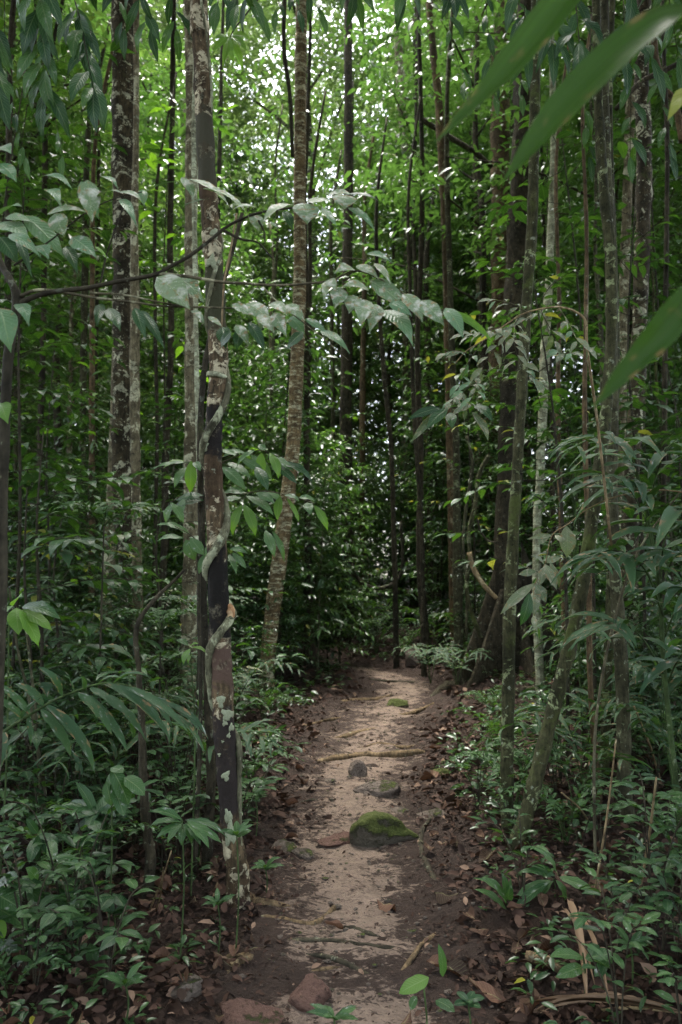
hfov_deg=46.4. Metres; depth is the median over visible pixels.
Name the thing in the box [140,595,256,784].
fern
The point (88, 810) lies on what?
rosette plant
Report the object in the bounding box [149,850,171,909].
dry stick
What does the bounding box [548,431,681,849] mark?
palm
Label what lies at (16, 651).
sapling
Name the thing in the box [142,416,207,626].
sapling
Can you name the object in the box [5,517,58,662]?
sapling
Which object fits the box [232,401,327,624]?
sapling
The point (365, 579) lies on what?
sapling
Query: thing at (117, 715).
shrub
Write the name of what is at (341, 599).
sapling
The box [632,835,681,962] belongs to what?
shrub
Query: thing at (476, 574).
dead branch
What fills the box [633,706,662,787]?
dry stick
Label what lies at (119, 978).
seedling
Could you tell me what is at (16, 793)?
shrub
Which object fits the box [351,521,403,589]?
liana
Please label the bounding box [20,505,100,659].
sapling
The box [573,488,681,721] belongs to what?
sapling
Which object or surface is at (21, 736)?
shrub
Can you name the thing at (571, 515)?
sapling
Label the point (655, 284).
slender tree
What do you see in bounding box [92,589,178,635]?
shrub
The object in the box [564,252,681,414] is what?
forest tree
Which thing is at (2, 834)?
shrub
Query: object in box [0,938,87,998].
fern
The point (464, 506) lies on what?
sapling
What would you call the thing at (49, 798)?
shrub
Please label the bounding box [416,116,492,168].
bare branch
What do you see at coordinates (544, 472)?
sapling
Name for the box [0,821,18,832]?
shrub
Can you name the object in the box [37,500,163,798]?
sapling
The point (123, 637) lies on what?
shrub
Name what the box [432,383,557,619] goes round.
sapling
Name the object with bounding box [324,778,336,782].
rock
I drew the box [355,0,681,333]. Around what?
forest tree
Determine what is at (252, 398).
sapling
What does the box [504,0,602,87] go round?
overhanging branch
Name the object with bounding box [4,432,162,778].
leafy sapling
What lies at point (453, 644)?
fern
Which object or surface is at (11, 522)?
sapling
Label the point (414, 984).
rosette plant
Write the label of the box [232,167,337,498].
sapling
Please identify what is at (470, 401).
slender tree
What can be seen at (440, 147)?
forest tree
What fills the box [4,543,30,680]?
sapling
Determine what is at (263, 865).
seedling
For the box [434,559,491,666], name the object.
sapling
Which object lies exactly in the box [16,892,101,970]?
shrub
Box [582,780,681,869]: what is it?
fern
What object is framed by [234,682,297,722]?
fern
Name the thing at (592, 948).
shrub
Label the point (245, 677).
palm
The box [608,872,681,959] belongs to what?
shrub
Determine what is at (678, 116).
liana
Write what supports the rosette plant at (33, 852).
on the forest floor
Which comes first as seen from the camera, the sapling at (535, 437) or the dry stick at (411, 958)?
the dry stick at (411, 958)
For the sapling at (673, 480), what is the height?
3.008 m
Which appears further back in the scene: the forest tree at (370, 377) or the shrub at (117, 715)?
the forest tree at (370, 377)
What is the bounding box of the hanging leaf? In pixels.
[667,88,681,120]
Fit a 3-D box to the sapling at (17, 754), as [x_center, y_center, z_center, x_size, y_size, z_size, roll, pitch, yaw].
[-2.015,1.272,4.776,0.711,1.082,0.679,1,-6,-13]
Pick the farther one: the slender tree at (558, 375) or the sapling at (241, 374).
the sapling at (241, 374)
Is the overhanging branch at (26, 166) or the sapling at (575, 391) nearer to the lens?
the overhanging branch at (26, 166)
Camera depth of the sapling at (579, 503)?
14.64 m
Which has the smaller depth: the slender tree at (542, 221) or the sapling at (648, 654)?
the sapling at (648, 654)
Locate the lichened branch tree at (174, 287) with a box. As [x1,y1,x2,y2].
[0,143,494,778]
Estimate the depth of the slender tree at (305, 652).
11.41 m
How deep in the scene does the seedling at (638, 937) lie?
2.86 m
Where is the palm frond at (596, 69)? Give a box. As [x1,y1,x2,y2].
[433,0,681,408]
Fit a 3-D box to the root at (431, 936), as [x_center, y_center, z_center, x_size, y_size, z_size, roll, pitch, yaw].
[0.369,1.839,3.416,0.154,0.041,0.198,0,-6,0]
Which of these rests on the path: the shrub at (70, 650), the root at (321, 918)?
the root at (321, 918)
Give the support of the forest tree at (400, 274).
on the forest floor
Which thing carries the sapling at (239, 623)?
on the forest floor
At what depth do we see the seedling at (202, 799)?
4.15 m
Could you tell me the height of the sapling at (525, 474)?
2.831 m
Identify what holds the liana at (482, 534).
hanging from the buttressed tree at (490, 620)
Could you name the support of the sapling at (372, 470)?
on the forest floor
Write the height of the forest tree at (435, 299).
12.942 m
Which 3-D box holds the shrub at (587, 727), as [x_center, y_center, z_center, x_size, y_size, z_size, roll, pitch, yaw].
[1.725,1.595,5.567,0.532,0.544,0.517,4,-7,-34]
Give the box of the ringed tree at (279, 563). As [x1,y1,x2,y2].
[257,0,306,688]
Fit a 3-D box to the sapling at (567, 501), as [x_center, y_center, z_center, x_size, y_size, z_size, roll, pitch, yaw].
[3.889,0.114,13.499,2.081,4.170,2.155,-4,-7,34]
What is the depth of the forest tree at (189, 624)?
7.09 m
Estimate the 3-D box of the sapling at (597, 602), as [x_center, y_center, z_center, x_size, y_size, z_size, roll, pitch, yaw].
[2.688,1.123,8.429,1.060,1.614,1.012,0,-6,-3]
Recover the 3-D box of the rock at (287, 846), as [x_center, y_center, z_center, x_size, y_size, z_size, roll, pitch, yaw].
[-0.333,1.907,4.528,0.148,0.080,0.242,2,-6,-17]
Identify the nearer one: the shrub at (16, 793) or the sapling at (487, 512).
the shrub at (16, 793)
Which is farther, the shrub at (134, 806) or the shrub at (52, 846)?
the shrub at (134, 806)
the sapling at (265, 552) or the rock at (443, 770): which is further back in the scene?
the sapling at (265, 552)
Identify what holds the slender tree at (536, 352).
on the forest floor
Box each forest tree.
[0,0,113,501]
[0,0,152,406]
[0,0,159,427]
[0,0,161,457]
[0,0,224,570]
[0,0,227,576]
[0,0,264,342]
[0,125,111,550]
[0,215,77,451]
[2,0,183,312]
[3,0,183,319]
[3,0,225,452]
[20,139,242,492]
[22,116,198,467]
[23,0,290,402]
[29,118,204,618]
[34,1,247,594]
[35,0,314,466]
[62,0,286,544]
[76,0,328,365]
[98,173,326,427]
[110,0,133,698]
[140,243,280,547]
[142,123,354,469]
[147,0,437,570]
[152,145,397,610]
[175,223,314,460]
[177,0,197,723]
[232,0,658,419]
[246,173,414,608]
[263,0,580,360]
[277,0,540,614]
[303,82,490,615]
[311,18,574,493]
[312,37,573,557]
[315,180,469,606]
[318,0,573,385]
[321,6,624,467]
[327,101,555,591]
[339,0,359,638]
[353,135,562,482]
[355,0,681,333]
[357,288,444,540]
[359,5,618,559]
[390,0,681,627]
[393,2,412,615]
[396,223,594,489]
[402,0,681,40]
[405,0,681,270]
[426,0,453,650]
[444,7,464,674]
[451,0,681,407]
[480,1,681,607]
[485,0,514,580]
[486,0,681,402]
[529,158,677,490]
[529,174,603,584]
[530,155,681,450]
[536,1,681,324]
[539,67,681,387]
[542,39,681,375]
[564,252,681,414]
[620,0,652,700]
[653,135,681,383]
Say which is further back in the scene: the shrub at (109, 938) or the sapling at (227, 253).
the sapling at (227, 253)
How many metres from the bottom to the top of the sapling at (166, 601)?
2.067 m
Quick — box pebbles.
[154,698,527,1013]
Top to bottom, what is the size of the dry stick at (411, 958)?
0.040 m
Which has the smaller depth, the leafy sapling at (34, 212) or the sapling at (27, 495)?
the leafy sapling at (34, 212)
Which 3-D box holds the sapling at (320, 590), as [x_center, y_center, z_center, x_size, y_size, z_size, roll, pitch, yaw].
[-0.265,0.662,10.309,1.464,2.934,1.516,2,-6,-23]
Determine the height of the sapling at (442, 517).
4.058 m
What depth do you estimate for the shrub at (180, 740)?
5.28 m
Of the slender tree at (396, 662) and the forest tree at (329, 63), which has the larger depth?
the forest tree at (329, 63)
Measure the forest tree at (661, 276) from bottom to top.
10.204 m
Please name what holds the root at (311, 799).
on the path
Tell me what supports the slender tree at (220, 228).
on the forest floor
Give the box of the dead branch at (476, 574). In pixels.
[467,552,497,599]
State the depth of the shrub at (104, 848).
3.73 m
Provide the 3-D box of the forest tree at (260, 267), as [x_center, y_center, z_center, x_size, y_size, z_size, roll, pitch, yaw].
[-1.767,-3.049,20.697,7.037,11.767,5.508,1,-6,-12]
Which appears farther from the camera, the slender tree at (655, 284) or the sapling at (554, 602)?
the slender tree at (655, 284)
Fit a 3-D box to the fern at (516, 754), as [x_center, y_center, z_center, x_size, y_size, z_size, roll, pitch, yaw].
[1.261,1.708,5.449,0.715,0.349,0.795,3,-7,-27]
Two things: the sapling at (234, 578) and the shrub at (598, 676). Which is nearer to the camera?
the shrub at (598, 676)
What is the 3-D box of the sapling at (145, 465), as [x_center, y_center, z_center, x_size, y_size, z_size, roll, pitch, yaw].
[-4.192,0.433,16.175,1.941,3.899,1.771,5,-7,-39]
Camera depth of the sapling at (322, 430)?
23.47 m
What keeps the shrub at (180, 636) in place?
on the forest floor
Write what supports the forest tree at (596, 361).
on the forest floor
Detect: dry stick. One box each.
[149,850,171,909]
[156,867,163,911]
[401,942,422,969]
[561,792,587,819]
[593,739,616,897]
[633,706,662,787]
[636,777,656,903]
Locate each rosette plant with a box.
[0,593,59,877]
[0,871,27,952]
[26,818,58,924]
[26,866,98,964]
[52,782,139,894]
[102,765,144,960]
[148,807,226,963]
[399,944,454,1023]
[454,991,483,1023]
[474,872,529,910]
[514,845,591,905]
[550,948,615,992]
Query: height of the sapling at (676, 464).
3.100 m
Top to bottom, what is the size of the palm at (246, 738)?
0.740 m
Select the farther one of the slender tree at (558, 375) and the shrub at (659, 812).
the slender tree at (558, 375)
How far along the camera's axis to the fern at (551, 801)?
4.23 m
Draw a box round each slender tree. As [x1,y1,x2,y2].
[3,0,15,352]
[3,224,100,575]
[4,69,82,435]
[4,204,80,577]
[12,0,111,637]
[26,8,216,690]
[31,81,110,518]
[35,0,64,584]
[79,19,110,667]
[86,51,112,662]
[93,62,111,649]
[100,0,253,677]
[129,0,143,714]
[133,569,184,898]
[139,211,181,542]
[142,167,256,366]
[149,71,176,682]
[157,0,279,228]
[161,122,249,381]
[191,59,199,712]
[197,212,243,866]
[222,83,335,533]
[233,216,293,577]
[241,15,369,672]
[264,278,337,457]
[302,91,325,670]
[308,61,396,617]
[329,150,341,631]
[347,0,490,664]
[357,0,472,630]
[359,133,374,618]
[374,117,399,668]
[406,96,427,676]
[422,50,511,619]
[423,187,435,626]
[436,325,484,556]
[452,165,536,555]
[453,238,490,339]
[462,67,548,549]
[479,140,591,568]
[491,62,601,616]
[523,0,670,660]
[528,250,583,476]
[532,36,556,695]
[546,150,680,305]
[548,1,650,392]
[554,45,571,714]
[569,2,681,667]
[581,16,602,803]
[599,0,619,773]
[617,50,681,531]
[617,60,634,528]
[619,97,676,575]
[659,0,669,686]
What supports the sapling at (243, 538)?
on the forest floor
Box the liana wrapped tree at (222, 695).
[190,0,250,908]
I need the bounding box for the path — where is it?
[188,659,499,1023]
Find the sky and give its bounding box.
[144,1,603,577]
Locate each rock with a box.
[167,973,202,1001]
[219,998,283,1023]
[272,839,296,852]
[288,973,331,1014]
[293,848,314,859]
[317,831,349,847]
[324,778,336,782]
[348,759,366,776]
[349,810,418,847]
[353,780,400,797]
[387,698,408,707]
[390,807,409,813]
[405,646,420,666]
[416,808,446,818]
[433,768,451,775]
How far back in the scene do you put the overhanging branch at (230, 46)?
4.69 m
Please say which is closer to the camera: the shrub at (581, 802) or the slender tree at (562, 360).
the shrub at (581, 802)
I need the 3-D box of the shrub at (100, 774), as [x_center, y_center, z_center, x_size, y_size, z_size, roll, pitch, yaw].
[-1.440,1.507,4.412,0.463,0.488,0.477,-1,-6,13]
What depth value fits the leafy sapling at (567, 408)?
6.24 m
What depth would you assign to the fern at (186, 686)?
5.77 m
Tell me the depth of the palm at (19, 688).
4.81 m
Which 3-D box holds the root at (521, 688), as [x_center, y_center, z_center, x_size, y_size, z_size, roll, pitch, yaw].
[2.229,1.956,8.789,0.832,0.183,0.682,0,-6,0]
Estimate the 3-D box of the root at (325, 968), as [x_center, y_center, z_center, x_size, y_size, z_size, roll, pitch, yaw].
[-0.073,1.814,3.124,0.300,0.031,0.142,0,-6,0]
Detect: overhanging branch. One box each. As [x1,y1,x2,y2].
[0,0,106,140]
[4,0,64,179]
[102,0,191,63]
[208,0,270,43]
[213,0,257,69]
[271,0,327,34]
[340,0,468,30]
[443,0,527,115]
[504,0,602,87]
[572,0,677,183]
[612,0,681,103]
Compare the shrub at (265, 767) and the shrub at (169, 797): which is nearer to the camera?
the shrub at (169, 797)
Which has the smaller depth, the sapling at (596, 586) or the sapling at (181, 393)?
the sapling at (596, 586)
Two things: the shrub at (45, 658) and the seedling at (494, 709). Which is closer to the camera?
the shrub at (45, 658)
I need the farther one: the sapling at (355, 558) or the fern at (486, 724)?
the sapling at (355, 558)
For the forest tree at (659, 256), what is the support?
on the forest floor
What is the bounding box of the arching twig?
[407,298,611,545]
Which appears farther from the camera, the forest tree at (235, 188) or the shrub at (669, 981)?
the forest tree at (235, 188)
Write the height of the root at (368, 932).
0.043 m
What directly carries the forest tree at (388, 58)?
on the forest floor
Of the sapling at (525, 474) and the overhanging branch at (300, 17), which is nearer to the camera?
the overhanging branch at (300, 17)
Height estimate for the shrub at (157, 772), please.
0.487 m
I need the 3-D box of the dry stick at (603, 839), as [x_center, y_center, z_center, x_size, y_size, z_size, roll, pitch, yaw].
[1.145,1.344,3.466,0.078,0.722,0.173,0,-6,0]
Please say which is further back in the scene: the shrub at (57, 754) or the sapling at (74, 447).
the sapling at (74, 447)
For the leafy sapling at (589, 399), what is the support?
on the forest floor
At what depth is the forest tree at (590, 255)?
15.03 m
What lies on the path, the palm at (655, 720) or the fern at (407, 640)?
the fern at (407, 640)
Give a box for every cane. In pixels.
[8,588,50,832]
[22,608,44,823]
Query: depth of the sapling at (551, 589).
13.25 m
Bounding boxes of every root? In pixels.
[226,952,244,957]
[226,952,253,973]
[250,893,290,906]
[261,905,336,924]
[288,937,394,948]
[299,798,317,802]
[305,717,340,724]
[306,953,369,973]
[312,966,339,970]
[315,749,424,761]
[333,727,374,737]
[341,693,392,701]
[343,925,380,936]
[359,742,414,748]
[366,678,417,682]
[398,702,433,714]
[418,817,436,879]
[422,932,435,944]
[429,680,467,696]
[515,684,551,693]
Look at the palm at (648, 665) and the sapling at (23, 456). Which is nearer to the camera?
the palm at (648, 665)
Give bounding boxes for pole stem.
[500,0,540,832]
[505,0,617,852]
[600,0,635,823]
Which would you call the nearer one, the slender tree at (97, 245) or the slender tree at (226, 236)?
the slender tree at (97, 245)
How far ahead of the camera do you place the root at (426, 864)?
4.35 m
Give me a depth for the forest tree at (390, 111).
25.77 m
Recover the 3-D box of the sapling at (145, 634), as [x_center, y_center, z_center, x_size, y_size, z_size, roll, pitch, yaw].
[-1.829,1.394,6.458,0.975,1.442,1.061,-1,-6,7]
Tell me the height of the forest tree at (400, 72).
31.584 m
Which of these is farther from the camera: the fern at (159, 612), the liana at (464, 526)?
the liana at (464, 526)
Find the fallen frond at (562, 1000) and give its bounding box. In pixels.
[513,898,681,1013]
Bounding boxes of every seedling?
[99,961,145,1023]
[103,899,135,963]
[187,789,213,866]
[201,888,235,951]
[221,821,253,948]
[243,787,266,835]
[251,857,284,892]
[306,1003,358,1023]
[483,705,501,752]
[611,924,654,984]
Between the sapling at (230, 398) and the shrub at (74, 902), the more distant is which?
the sapling at (230, 398)
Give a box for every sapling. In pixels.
[0,18,135,475]
[0,63,100,471]
[0,160,138,771]
[0,279,48,590]
[0,350,102,613]
[0,646,60,792]
[1,160,51,512]
[1,350,141,676]
[3,340,61,582]
[3,471,185,796]
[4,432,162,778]
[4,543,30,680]
[4,606,26,698]
[5,502,169,739]
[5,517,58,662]
[5,577,71,702]
[5,590,53,705]
[7,379,156,667]
[7,498,87,682]
[7,510,62,666]
[8,387,73,634]
[8,410,26,636]
[8,415,35,540]
[8,423,154,662]
[8,469,33,572]
[9,432,48,590]
[9,457,148,672]
[11,632,112,774]
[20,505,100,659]
[21,425,86,608]
[21,512,101,602]
[26,547,100,688]
[29,307,102,528]
[29,684,105,803]
[31,284,110,530]
[32,469,103,610]
[38,595,109,697]
[43,392,115,584]
[45,655,134,811]
[46,213,184,596]
[47,558,99,679]
[62,465,263,738]
[63,373,158,560]
[63,560,168,737]
[65,498,181,728]
[71,431,150,612]
[71,595,152,744]
[75,230,167,533]
[79,86,239,685]
[98,375,232,629]
[98,593,168,686]
[114,390,184,633]
[139,311,183,546]
[140,306,184,544]
[140,439,161,600]
[141,360,233,574]
[141,416,286,596]
[142,219,261,589]
[142,242,297,591]
[142,415,243,638]
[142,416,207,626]
[143,572,181,684]
[144,430,245,625]
[144,496,182,645]
[146,532,196,645]
[147,357,184,492]
[151,444,327,872]
[154,372,252,572]
[158,413,269,637]
[163,529,252,673]
[168,346,258,511]
[172,212,265,516]
[178,282,377,665]
[180,495,286,671]
[196,619,249,698]
[204,395,334,567]
[223,344,288,579]
[224,270,289,609]
[224,327,300,639]
[227,328,357,656]
[227,506,318,678]
[228,311,267,495]
[228,477,302,644]
[230,478,264,628]
[231,470,297,622]
[231,520,329,681]
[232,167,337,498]
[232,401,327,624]
[234,616,290,711]
[244,368,338,640]
[245,367,329,629]
[257,424,330,599]
[258,474,353,657]
[278,451,373,673]
[281,522,363,669]
[285,459,378,659]
[287,432,359,609]
[291,429,392,663]
[293,426,377,634]
[298,397,340,596]
[303,217,398,531]
[314,402,391,643]
[318,409,358,480]
[318,440,378,605]
[320,430,391,606]
[330,466,412,625]
[339,516,383,611]
[340,458,390,595]
[341,569,389,641]
[353,399,408,598]
[353,437,406,605]
[355,373,461,606]
[361,441,426,611]
[361,449,434,608]
[372,286,486,634]
[372,373,447,625]
[383,266,470,578]
[383,395,490,643]
[400,323,483,610]
[404,210,490,551]
[404,328,535,615]
[414,397,519,635]
[420,257,474,603]
[430,354,558,612]
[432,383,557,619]
[433,368,534,597]
[433,445,466,594]
[434,346,519,557]
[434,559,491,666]
[435,266,679,773]
[435,433,484,617]
[443,324,542,572]
[452,576,489,639]
[466,538,521,648]
[471,104,677,709]
[472,463,545,588]
[473,321,569,541]
[480,469,558,620]
[483,135,616,656]
[483,368,621,685]
[501,488,681,865]
[517,538,638,721]
[519,356,605,607]
[523,359,577,584]
[526,195,681,715]
[527,394,604,601]
[530,328,574,565]
[540,552,574,623]
[541,610,601,694]
[543,441,639,638]
[546,424,605,618]
[546,553,605,682]
[547,548,605,688]
[548,482,600,605]
[549,406,681,676]
[563,423,605,590]
[568,340,681,618]
[569,345,681,635]
[571,354,681,571]
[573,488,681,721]
[574,580,659,720]
[575,40,681,633]
[581,516,678,686]
[592,228,681,577]
[597,578,681,670]
[605,411,681,636]
[611,618,681,769]
[611,622,675,748]
[613,576,681,708]
[619,413,681,672]
[627,340,680,497]
[638,373,681,592]
[638,438,681,656]
[638,543,681,742]
[639,416,681,641]
[645,191,681,550]
[645,351,681,484]
[655,456,681,576]
[668,495,681,592]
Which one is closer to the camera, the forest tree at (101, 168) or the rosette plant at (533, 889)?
the rosette plant at (533, 889)
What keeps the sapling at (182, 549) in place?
on the forest floor
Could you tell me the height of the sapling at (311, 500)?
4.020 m
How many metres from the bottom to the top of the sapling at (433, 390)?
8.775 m
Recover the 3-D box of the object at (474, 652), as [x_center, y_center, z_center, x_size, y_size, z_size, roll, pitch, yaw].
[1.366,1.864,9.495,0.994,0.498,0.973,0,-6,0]
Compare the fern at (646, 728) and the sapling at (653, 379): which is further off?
the sapling at (653, 379)
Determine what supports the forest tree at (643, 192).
on the forest floor
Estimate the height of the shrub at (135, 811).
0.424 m
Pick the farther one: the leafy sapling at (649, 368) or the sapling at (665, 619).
the leafy sapling at (649, 368)
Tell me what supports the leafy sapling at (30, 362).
on the forest floor
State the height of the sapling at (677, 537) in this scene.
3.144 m
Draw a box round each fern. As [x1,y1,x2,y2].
[0,772,42,819]
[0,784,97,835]
[0,798,185,893]
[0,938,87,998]
[5,666,87,712]
[6,704,193,796]
[18,682,125,737]
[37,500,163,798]
[68,681,204,760]
[97,607,208,799]
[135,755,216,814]
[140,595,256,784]
[161,719,287,773]
[187,736,305,798]
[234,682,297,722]
[345,612,415,653]
[374,611,448,644]
[379,630,419,655]
[432,742,584,809]
[440,637,469,651]
[440,703,541,752]
[458,685,520,714]
[483,735,565,778]
[487,772,638,845]
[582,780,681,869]
[592,698,681,781]
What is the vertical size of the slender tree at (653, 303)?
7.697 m
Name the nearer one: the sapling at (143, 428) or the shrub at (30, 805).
the shrub at (30, 805)
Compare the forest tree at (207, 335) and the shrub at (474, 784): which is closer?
the shrub at (474, 784)
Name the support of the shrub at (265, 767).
on the path
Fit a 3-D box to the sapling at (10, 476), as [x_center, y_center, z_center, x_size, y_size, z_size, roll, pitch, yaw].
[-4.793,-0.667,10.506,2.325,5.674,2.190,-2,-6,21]
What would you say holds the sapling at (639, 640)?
on the forest floor
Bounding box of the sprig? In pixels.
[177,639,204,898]
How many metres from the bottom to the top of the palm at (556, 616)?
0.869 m
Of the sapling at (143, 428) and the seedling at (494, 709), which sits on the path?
the seedling at (494, 709)
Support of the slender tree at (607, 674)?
on the forest floor
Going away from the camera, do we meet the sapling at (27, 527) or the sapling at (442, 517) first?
the sapling at (27, 527)
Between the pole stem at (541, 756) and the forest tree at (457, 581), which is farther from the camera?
the forest tree at (457, 581)
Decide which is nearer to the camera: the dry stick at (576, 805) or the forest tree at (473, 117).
the dry stick at (576, 805)
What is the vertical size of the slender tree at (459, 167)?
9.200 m
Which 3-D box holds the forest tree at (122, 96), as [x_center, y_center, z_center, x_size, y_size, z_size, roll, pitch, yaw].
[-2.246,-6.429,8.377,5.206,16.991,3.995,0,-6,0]
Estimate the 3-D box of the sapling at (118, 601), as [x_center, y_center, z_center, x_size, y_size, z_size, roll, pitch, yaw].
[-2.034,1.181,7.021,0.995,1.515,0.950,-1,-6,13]
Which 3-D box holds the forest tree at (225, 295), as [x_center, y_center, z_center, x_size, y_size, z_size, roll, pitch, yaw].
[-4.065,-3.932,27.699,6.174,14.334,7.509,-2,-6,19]
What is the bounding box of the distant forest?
[43,0,654,582]
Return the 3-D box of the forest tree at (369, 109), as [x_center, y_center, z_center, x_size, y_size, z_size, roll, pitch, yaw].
[2.869,-7.761,27.491,10.708,21.536,10.367,-5,-8,40]
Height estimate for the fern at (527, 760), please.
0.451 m
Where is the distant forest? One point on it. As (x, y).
(293, 30)
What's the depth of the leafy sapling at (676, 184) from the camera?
8.36 m
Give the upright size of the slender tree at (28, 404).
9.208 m
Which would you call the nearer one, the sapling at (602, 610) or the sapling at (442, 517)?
the sapling at (602, 610)
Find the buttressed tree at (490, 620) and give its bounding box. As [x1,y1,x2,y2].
[453,0,577,687]
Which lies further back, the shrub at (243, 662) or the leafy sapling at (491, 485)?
the shrub at (243, 662)
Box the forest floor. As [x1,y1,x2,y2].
[0,578,681,1023]
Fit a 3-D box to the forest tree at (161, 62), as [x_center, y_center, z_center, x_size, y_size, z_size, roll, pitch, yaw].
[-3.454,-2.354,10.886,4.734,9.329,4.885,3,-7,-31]
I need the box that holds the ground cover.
[0,613,681,1023]
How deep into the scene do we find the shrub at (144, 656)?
5.24 m
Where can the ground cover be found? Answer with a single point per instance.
(536, 975)
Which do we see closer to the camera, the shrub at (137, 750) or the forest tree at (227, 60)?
the shrub at (137, 750)
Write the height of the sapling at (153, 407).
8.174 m
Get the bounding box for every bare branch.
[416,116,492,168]
[614,59,681,110]
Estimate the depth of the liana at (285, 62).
9.13 m
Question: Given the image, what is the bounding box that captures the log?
[525,950,561,972]
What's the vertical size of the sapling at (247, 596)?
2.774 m
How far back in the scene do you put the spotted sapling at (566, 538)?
3.88 m
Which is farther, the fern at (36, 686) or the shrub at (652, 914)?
the fern at (36, 686)
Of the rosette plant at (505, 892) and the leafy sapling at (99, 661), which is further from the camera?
the leafy sapling at (99, 661)
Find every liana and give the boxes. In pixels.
[197,0,242,845]
[221,213,237,327]
[282,0,293,157]
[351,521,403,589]
[462,436,473,639]
[465,454,490,637]
[477,519,497,543]
[650,38,681,143]
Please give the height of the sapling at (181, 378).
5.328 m
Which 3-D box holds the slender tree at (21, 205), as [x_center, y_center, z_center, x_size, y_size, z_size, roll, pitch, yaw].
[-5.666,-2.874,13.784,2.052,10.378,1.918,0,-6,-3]
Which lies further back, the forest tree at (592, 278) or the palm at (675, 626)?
the forest tree at (592, 278)
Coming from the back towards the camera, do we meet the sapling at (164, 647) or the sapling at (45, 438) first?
the sapling at (45, 438)
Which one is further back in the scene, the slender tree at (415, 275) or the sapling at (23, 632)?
the slender tree at (415, 275)
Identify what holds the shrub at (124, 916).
on the forest floor
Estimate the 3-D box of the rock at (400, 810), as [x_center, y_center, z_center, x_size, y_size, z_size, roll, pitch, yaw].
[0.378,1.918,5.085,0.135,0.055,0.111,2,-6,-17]
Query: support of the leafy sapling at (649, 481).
on the forest floor
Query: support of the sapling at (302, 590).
on the forest floor
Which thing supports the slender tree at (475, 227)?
on the forest floor
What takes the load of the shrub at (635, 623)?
on the forest floor
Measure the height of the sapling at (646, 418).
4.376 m
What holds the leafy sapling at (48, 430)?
on the forest floor
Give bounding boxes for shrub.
[0,719,104,834]
[0,779,164,959]
[0,790,30,803]
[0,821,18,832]
[0,831,30,841]
[0,839,82,978]
[0,872,75,951]
[2,723,59,811]
[2,853,64,934]
[3,673,97,759]
[3,833,74,891]
[4,652,116,767]
[4,681,76,776]
[7,719,80,818]
[8,766,80,854]
[8,917,93,992]
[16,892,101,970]
[20,737,109,800]
[21,859,98,968]
[24,641,97,691]
[27,730,131,827]
[33,628,103,705]
[33,805,137,924]
[37,787,99,853]
[37,869,114,967]
[38,617,149,721]
[50,670,147,760]
[50,882,147,972]
[54,745,176,851]
[54,853,161,995]
[56,686,126,784]
[58,815,132,886]
[73,634,196,763]
[75,629,197,754]
[78,653,186,775]
[87,786,151,860]
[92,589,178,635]
[94,643,284,813]
[101,818,138,865]
[109,767,177,844]
[123,764,216,850]
[126,729,193,806]
[129,792,209,877]
[130,705,196,787]
[130,795,177,867]
[131,734,149,762]
[143,651,196,745]
[143,657,196,736]
[155,618,246,668]
[157,815,219,869]
[170,637,307,714]
[173,783,219,822]
[180,758,264,824]
[187,698,265,740]
[196,625,298,714]
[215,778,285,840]
[241,741,307,823]
[242,761,277,806]
[441,743,497,809]
[468,805,548,891]
[481,773,556,831]
[493,680,584,792]
[518,687,588,778]
[533,751,614,818]
[537,867,660,1023]
[538,698,615,772]
[550,804,613,857]
[558,611,674,655]
[573,672,672,763]
[575,848,658,952]
[576,800,641,859]
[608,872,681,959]
[610,769,681,937]
[611,840,681,897]
[620,857,677,927]
[632,712,678,791]
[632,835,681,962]
[634,905,681,952]
[644,868,681,905]
[646,655,681,727]
[649,806,681,837]
[649,868,681,920]
[653,954,681,1023]
[665,784,681,886]
[670,800,681,852]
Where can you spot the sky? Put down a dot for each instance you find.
(354, 19)
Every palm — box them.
[1,667,207,772]
[3,679,67,733]
[3,688,203,802]
[4,691,118,755]
[6,623,118,692]
[6,633,176,691]
[6,689,192,747]
[126,682,275,752]
[169,657,310,718]
[202,719,285,763]
[332,591,436,642]
[391,606,470,654]
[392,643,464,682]
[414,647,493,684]
[472,721,669,819]
[493,688,681,796]
[518,630,681,669]
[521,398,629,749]
[521,605,680,651]
[521,616,681,754]
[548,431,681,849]
[554,612,681,708]
[562,704,681,776]
[588,690,681,772]
[611,636,681,804]
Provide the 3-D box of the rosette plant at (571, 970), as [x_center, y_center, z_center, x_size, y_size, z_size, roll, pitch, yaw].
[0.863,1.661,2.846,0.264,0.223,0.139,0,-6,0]
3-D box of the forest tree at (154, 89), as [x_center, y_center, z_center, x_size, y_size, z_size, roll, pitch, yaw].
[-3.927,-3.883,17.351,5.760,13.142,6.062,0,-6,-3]
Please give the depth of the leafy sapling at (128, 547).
6.18 m
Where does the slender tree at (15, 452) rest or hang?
on the forest floor

